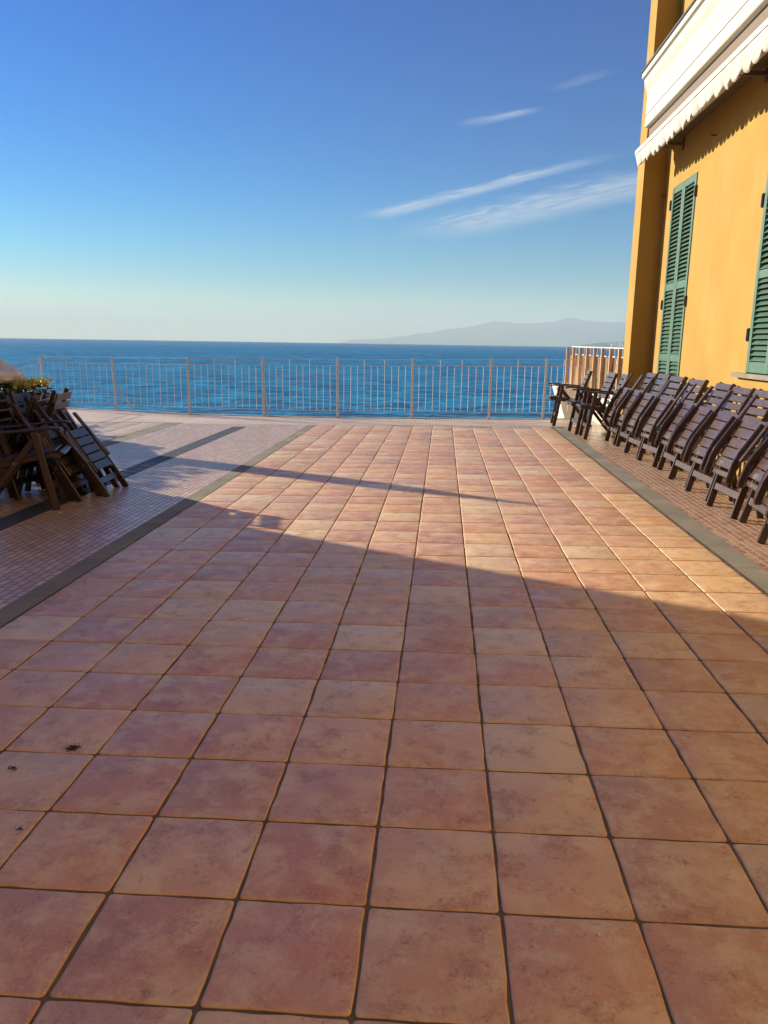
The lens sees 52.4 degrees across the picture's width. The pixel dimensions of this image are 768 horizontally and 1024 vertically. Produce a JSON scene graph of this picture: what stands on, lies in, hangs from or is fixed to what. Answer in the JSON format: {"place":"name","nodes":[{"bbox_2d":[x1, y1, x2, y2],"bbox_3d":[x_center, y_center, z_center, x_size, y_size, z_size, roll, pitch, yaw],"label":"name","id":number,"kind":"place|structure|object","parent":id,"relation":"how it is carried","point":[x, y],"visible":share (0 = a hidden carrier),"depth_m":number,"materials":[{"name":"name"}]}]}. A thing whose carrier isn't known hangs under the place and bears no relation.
{"place":"outdoors","nodes":[
{"label":"outdoors","id":0,"kind":"place"},
{"bbox_2d":[0,424,237,517],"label":"brick paving","id":1,"kind":"structure","parent":0,"point":[123,455],"depth_m":10.68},
{"bbox_2d":[0,388,44,499],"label":"folding armchair","id":2,"kind":"object","parent":1,"relation":"on","point":[12,488],"visible":0.27,"depth_m":7.32,"materials":[{"name":"brown wood"}]},
{"bbox_2d":[0,393,48,487],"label":"folding armchair","id":3,"kind":"object","parent":1,"relation":"on","point":[43,401],"visible":0.32,"depth_m":7.23,"materials":[{"name":"brown wood"}]},
{"bbox_2d":[6,388,59,491],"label":"folding armchair","id":4,"kind":"object","parent":1,"relation":"on","point":[28,392],"visible":0.09,"depth_m":7.59,"materials":[{"name":"brown wood"}]},
{"bbox_2d":[0,420,70,509],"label":"open armchair","id":5,"kind":"object","parent":1,"relation":"on","point":[32,450],"visible":0.94,"depth_m":6.67,"materials":[{"name":"brown wood"}]},
{"bbox_2d":[17,388,71,492],"bbox_3d":[-3.326,-0.712,7.665,0.216,1.042,0.634,14,11,-7],"label":"folding armchair","id":6,"kind":"object","parent":1,"relation":"on","point":[62,403],"visible":0.24,"depth_m":7.48,"materials":[{"name":"brown wood"}]},
{"bbox_2d":[5,390,87,497],"bbox_3d":[-3.216,-0.656,7.433,0.216,1.042,0.634,-15,10,9],"label":"folding armchair","id":7,"kind":"object","parent":1,"relation":"on","point":[11,398],"visible":0.18,"depth_m":7.24,"materials":[{"name":"brown wood"}]},
{"bbox_2d":[75,422,165,441],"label":"pale tile paving","id":8,"kind":"structure","parent":0,"point":[102,432],"depth_m":13.16,"materials":[{"name":"tile"}]},
{"bbox_2d":[0,392,57,420],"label":"planter box","id":9,"kind":"object","parent":8,"relation":"on","point":[39,396],"visible":0.09,"depth_m":11.68,"materials":[{"name":"brown wood"}]},
{"bbox_2d":[0,377,54,394],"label":"flowering plants","id":10,"kind":"object","parent":9,"relation":"in","point":[27,384],"visible":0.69,"depth_m":11.68,"materials":[{"name":"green plant"}]},
{"bbox_2d":[0,358,24,382],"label":"parasol","id":11,"kind":"object","parent":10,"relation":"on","point":[9,373],"visible":0.91,"depth_m":11.55,"materials":[{"name":"beige fabric"}]},
{"bbox_2d":[0,424,306,608],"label":"brick paving","id":12,"kind":"structure","parent":0,"point":[38,550],"depth_m":6.65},
{"bbox_2d":[8,401,106,501],"bbox_3d":[-3.045,-0.572,7.286,0.216,1.042,0.634,-26,9,9],"label":"folding armchair","id":13,"kind":"object","parent":12,"relation":"on","point":[61,472],"visible":0.52,"depth_m":7.09,"materials":[{"name":"brown wood"}]},
{"bbox_2d":[33,402,128,496],"bbox_3d":[-2.903,-0.605,7.491,0.216,1.042,0.634,-29,11,6],"label":"folding armchair","id":14,"kind":"object","parent":12,"relation":"on","point":[96,450],"visible":0.81,"depth_m":7.39,"materials":[{"name":"brown wood"}]},
{"bbox_2d":[0,338,623,417],"bbox_3d":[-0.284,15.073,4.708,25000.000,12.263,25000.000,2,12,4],"label":"sea","id":15,"kind":"structure","parent":0,"point":[73,353],"depth_m":221.80,"materials":[{"name":"blue liquid"}]},
{"bbox_2d":[0,0,650,342],"label":"sky","id":16,"kind":"structure","parent":0,"point":[299,171],"materials":[{"name":"blue"}]},
{"bbox_2d":[67,409,601,426],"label":"brick paving back","id":17,"kind":"structure","parent":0,"point":[104,416],"depth_m":14.57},
{"bbox_2d":[547,370,592,426],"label":"open armchair","id":18,"kind":"object","parent":17,"relation":"on","point":[558,398],"visible":0.7,"depth_m":13.55,"materials":[{"name":"brown wood"}]},
{"bbox_2d":[0,425,767,627],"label":"terrace ground","id":19,"kind":"structure","parent":0,"point":[278,449],"depth_m":6.04,"materials":[{"name":"concrete"}]},
{"bbox_2d":[34,423,180,467],"bbox_3d":[-4.448,0.332,5.111,0.260,0.004,18.370,2,12,4],"label":"border strip","id":20,"kind":"object","parent":19,"relation":"on","point":[130,436],"visible":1,"depth_m":12.30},
{"bbox_2d":[0,427,244,530],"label":"slate strip","id":21,"kind":"object","parent":19,"relation":"on","point":[7,521],"visible":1,"depth_m":8.76,"materials":[{"name":"grey stone"}]},
{"bbox_2d":[21,395,107,493],"bbox_3d":[-3.121,-0.670,7.620,0.216,1.042,0.634,-21,11,7],"label":"folding armchair","id":22,"kind":"object","parent":21,"relation":"on","point":[74,476],"visible":0.15,"depth_m":7.43,"materials":[{"name":"brown wood"}]},
{"bbox_2d":[127,422,165,422],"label":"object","id":23,"kind":"object","parent":19,"relation":"on","point":[146,422],"visible":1,"depth_m":14.14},
{"bbox_2d":[0,425,315,626],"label":"border strip","id":24,"kind":"object","parent":19,"relation":"on","point":[9,612],"visible":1,"depth_m":5.53,"materials":[{"name":"grey stone"}]},
{"bbox_2d":[233,424,251,426],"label":"floor","id":25,"kind":"structure","parent":19,"relation":"on","point":[242,425],"depth_m":13.68,"materials":[{"name":"stone"}]},
{"bbox_2d":[66,408,587,419],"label":"terrace kerb","id":26,"kind":"structure","parent":19,"relation":"on","point":[313,416],"depth_m":15.20,"materials":[{"name":"concrete"}]},
{"bbox_2d":[9,355,584,418],"bbox_3d":[-1.906,-2.478,15.501,11.577,1.316,2.770,2,12,4],"label":"sea railing","id":27,"kind":"object","parent":26,"relation":"on","point":[189,407],"visible":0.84,"depth_m":15.03,"materials":[{"name":"grey metal"}]},
{"bbox_2d":[0,425,767,1023],"bbox_3d":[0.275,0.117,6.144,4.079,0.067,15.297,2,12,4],"label":"tile paving","id":28,"kind":"structure","parent":19,"relation":"on","point":[426,965],"depth_m":2.73,"materials":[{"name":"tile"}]},
{"bbox_2d":[60,743,84,751],"bbox_3d":[-1.111,0.836,2.774,0.107,0.008,0.066,2,12,4],"label":"twig clump","id":29,"kind":"object","parent":28,"relation":"on","point":[73,747],"visible":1,"depth_m":2.77,"materials":[{"name":"black"}]},
{"bbox_2d":[367,425,523,426],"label":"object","id":30,"kind":"object","parent":19,"relation":"on","point":[480,426],"visible":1,"depth_m":13.55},
{"bbox_2d":[552,383,617,427],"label":"white parapet","id":31,"kind":"structure","parent":19,"relation":"on","point":[564,413],"depth_m":15.06,"materials":[{"name":"white paint"}]},
{"bbox_2d":[564,346,623,394],"bbox_3d":[3.879,-2.623,14.427,0.210,0.844,3.090,0,12,-3],"label":"cane fence","id":32,"kind":"object","parent":31,"relation":"on","point":[596,364],"visible":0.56,"depth_m":14.19,"materials":[{"name":"beige wicker"}]},
{"bbox_2d":[553,427,767,592],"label":"border strip","id":33,"kind":"object","parent":19,"relation":"on","point":[751,570],"visible":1,"depth_m":6.29,"materials":[{"name":"grey stone"}]},
{"bbox_2d":[621,0,767,475],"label":"yellow building","id":34,"kind":"structure","parent":19,"relation":"on","point":[697,306],"depth_m":9.87,"materials":[{"name":"paint"}]},
{"bbox_2d":[671,186,693,411],"bbox_3d":[4.344,-2.797,11.127,0.040,3.620,1.130,2,12,4],"label":"shutter","id":35,"kind":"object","parent":34,"relation":"in","point":[692,187],"depth_m":11.33,"materials":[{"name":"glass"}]},
{"bbox_2d":[635,0,767,166],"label":"awning","id":36,"kind":"object","parent":34,"relation":"attached to","point":[708,58],"visible":1,"depth_m":9.01,"materials":[{"name":"white fabric"}]},
{"bbox_2d":[340,318,625,346],"bbox_3d":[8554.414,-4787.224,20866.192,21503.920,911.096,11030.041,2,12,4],"label":"hills","id":37,"kind":"structure","parent":0,"point":[567,332],"depth_m":22313.52,"materials":[{"name":"grey"}]},
{"bbox_2d":[580,341,624,347],"bbox_3d":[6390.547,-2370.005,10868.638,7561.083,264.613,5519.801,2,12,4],"label":"headland","id":38,"kind":"structure","parent":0,"point":[598,344],"depth_m":11731.12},
{"bbox_2d":[610,342,623,346],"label":"coast town","id":39,"kind":"object","parent":38,"relation":"on","point":[615,344],"visible":0.2,"depth_m":10941.99},
{"bbox_2d":[563,427,767,570],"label":"brick paving","id":40,"kind":"structure","parent":0,"point":[716,519],"depth_m":7.37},
{"bbox_2d":[565,372,617,434],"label":"open armchair","id":41,"kind":"object","parent":40,"relation":"on","point":[605,386],"visible":0.65,"depth_m":12.45,"materials":[{"name":"brown wood"}]},
{"bbox_2d":[576,374,628,439],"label":"open armchair","id":42,"kind":"object","parent":40,"relation":"on","point":[596,404],"visible":0.66,"depth_m":11.71,"materials":[{"name":"brown wood"}]},
{"bbox_2d":[602,372,658,444],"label":"folding armchair","id":43,"kind":"object","parent":40,"relation":"on","point":[621,396],"visible":0.52,"depth_m":11.28,"materials":[{"name":"brown wood"}]},
{"bbox_2d":[612,373,673,451],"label":"folding armchair","id":44,"kind":"object","parent":40,"relation":"on","point":[635,392],"visible":0.55,"depth_m":10.69,"materials":[{"name":"brown wood"}]},
{"bbox_2d":[621,375,687,458],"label":"folding armchair","id":45,"kind":"object","parent":40,"relation":"on","point":[638,413],"visible":0.61,"depth_m":9.93,"materials":[{"name":"brown wood"}]},
{"bbox_2d":[634,378,708,466],"bbox_3d":[3.397,-1.070,9.271,0.660,1.024,0.624,1,12,-1],"label":"folding armchair","id":46,"kind":"object","parent":40,"relation":"on","point":[650,428],"visible":0.77,"depth_m":9.22,"materials":[{"name":"brown wood"}]},
{"bbox_2d":[655,382,736,477],"bbox_3d":[3.379,-0.907,8.536,0.660,1.024,0.624,3,12,4],"label":"folding armchair","id":47,"kind":"object","parent":40,"relation":"on","point":[678,410],"visible":0.48,"depth_m":8.63,"materials":[{"name":"brown wood"}]},
{"bbox_2d":[666,386,755,487],"bbox_3d":[3.297,-0.772,7.932,0.660,1.024,0.624,4,12,2],"label":"folding armchair","id":48,"kind":"object","parent":40,"relation":"on","point":[689,431],"visible":0.57,"depth_m":7.98,"materials":[{"name":"brown wood"}]},
{"bbox_2d":[683,389,767,501],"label":"folding armchair","id":49,"kind":"object","parent":40,"relation":"on","point":[706,443],"visible":0.57,"depth_m":7.29,"materials":[{"name":"brown wood"}]},
{"bbox_2d":[704,395,767,518],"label":"folding armchair","id":50,"kind":"object","parent":40,"relation":"on","point":[731,459],"visible":0.84,"depth_m":6.61,"materials":[{"name":"brown wood"}]},
{"bbox_2d":[737,437,767,522],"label":"folding armchair","id":51,"kind":"object","parent":40,"relation":"on","point":[757,475],"visible":0.79,"depth_m":6.14,"materials":[{"name":"brown wood"}]},
{"bbox_2d":[753,472,767,543],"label":"folding armchair","id":52,"kind":"object","parent":40,"relation":"on","point":[762,490],"visible":1,"depth_m":5.54,"materials":[{"name":"brown wood"}]}
]}

